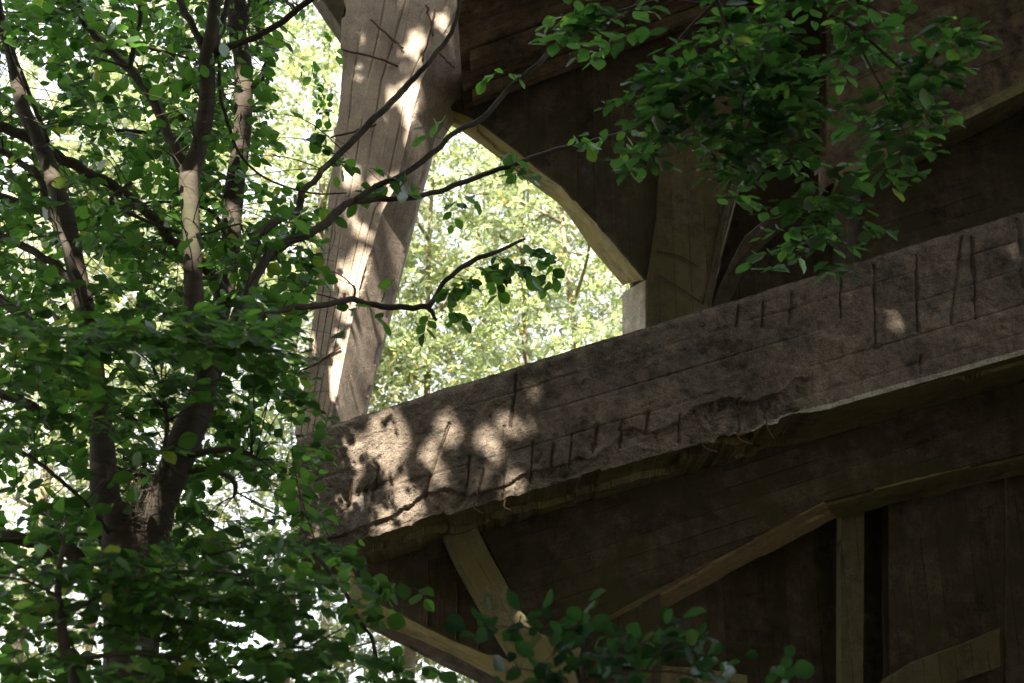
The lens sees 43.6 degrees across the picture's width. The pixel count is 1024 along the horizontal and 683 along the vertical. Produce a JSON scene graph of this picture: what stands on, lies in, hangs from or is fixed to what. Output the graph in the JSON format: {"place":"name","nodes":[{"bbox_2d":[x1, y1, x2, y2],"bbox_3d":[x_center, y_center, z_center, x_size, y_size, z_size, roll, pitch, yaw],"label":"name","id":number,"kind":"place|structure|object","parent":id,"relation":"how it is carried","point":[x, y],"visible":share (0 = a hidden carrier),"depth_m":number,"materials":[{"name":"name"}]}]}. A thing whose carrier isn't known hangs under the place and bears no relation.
{"place":"outdoors","nodes":[
{"label":"outdoors","id":0,"kind":"place"},
{"bbox_2d":[0,0,625,682],"label":"sky","id":1,"kind":"structure","parent":0,"point":[262,640],"materials":[{"name":"white"}]},
{"bbox_3d":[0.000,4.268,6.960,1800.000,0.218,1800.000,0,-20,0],"label":"ground","id":2,"kind":"structure","parent":0,"visible":0},
{"bbox_2d":[0,2,144,585],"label":"ash tree","id":3,"kind":"object","parent":2,"relation":"on","point":[24,238],"visible":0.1,"depth_m":39.82,"materials":[{"name":"green plant"}]},
{"bbox_2d":[0,0,296,675],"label":"ash tree","id":4,"kind":"object","parent":2,"relation":"on","point":[85,647],"visible":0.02,"depth_m":34.91,"materials":[{"name":"green plant"}]},
{"bbox_2d":[0,0,315,680],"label":"ash tree","id":5,"kind":"object","parent":2,"relation":"on","point":[44,473],"visible":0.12,"depth_m":26.50,"materials":[{"name":"green plant"}]},
{"bbox_2d":[0,0,333,682],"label":"ash tree","id":6,"kind":"object","parent":2,"relation":"on","point":[180,276],"visible":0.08,"depth_m":27.49,"materials":[{"name":"green plant"}]},
{"bbox_2d":[0,0,361,682],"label":"hornbeam tree","id":7,"kind":"object","parent":2,"relation":"on","point":[245,116],"visible":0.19,"depth_m":11.29,"materials":[{"name":"green plant"}]},
{"bbox_2d":[0,512,457,682],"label":"beech sapling","id":8,"kind":"object","parent":2,"relation":"on","point":[274,615],"visible":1,"depth_m":6.22,"materials":[{"name":"green plant"}]},
{"bbox_2d":[0,0,641,680],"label":"beech tree","id":9,"kind":"object","parent":2,"relation":"on","point":[92,342],"visible":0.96,"depth_m":8.61,"materials":[{"name":"green plant"}]},
{"bbox_2d":[92,445,179,535],"bbox_3d":[-2.354,0.938,8.076,0.552,0.611,0.359,0,-20,0],"label":"nest","id":10,"kind":"object","parent":9,"relation":"on","point":[137,472],"visible":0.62,"depth_m":8.01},
{"bbox_2d":[109,0,546,682],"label":"ash tree","id":11,"kind":"object","parent":2,"relation":"on","point":[325,58],"visible":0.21,"depth_m":25.64,"materials":[{"name":"green plant"}]},
{"bbox_2d":[198,6,469,682],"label":"ash tree","id":12,"kind":"object","parent":2,"relation":"on","point":[326,603],"visible":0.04,"depth_m":38.07,"materials":[{"name":"green plant"}]},
{"bbox_2d":[266,71,575,682],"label":"ash tree","id":13,"kind":"object","parent":2,"relation":"on","point":[412,658],"visible":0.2,"depth_m":26.23,"materials":[{"name":"green plant"}]},
{"bbox_2d":[327,137,608,682],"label":"ash tree","id":14,"kind":"object","parent":2,"relation":"on","point":[444,366],"visible":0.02,"depth_m":35.28,"materials":[{"name":"green plant"}]},
{"bbox_2d":[311,145,626,682],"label":"ash tree","id":15,"kind":"object","parent":2,"relation":"on","point":[587,314],"visible":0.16,"depth_m":28.89,"materials":[{"name":"green plant"}]},
{"bbox_2d":[403,126,629,388],"bbox_3d":[1.368,-0.012,26.745,8.938,22.125,8.558,0,-20,0],"label":"ash tree","id":16,"kind":"object","parent":2,"relation":"on","point":[567,280],"visible":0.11,"depth_m":27.07,"materials":[{"name":"green plant"}]},
{"bbox_2d":[498,214,623,357],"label":"ash tree","id":17,"kind":"object","parent":2,"relation":"on","point":[610,311],"visible":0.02,"depth_m":40.09,"materials":[{"name":"green plant"}]},
{"bbox_2d":[444,588,813,682],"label":"beech shrub","id":18,"kind":"object","parent":2,"relation":"on","point":[648,655],"visible":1,"depth_m":5.81,"materials":[{"name":"green plant"}]},
{"bbox_2d":[294,0,1023,682],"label":"bridge","id":19,"kind":"structure","parent":2,"relation":"on","point":[824,476],"depth_m":15.50,"materials":[{"name":"wood"}]},
{"bbox_2d":[528,0,1003,284],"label":"overhanging beech","id":20,"kind":"object","parent":2,"relation":"on","point":[676,87],"visible":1,"depth_m":7.77,"materials":[{"name":"green plant"}]}
]}

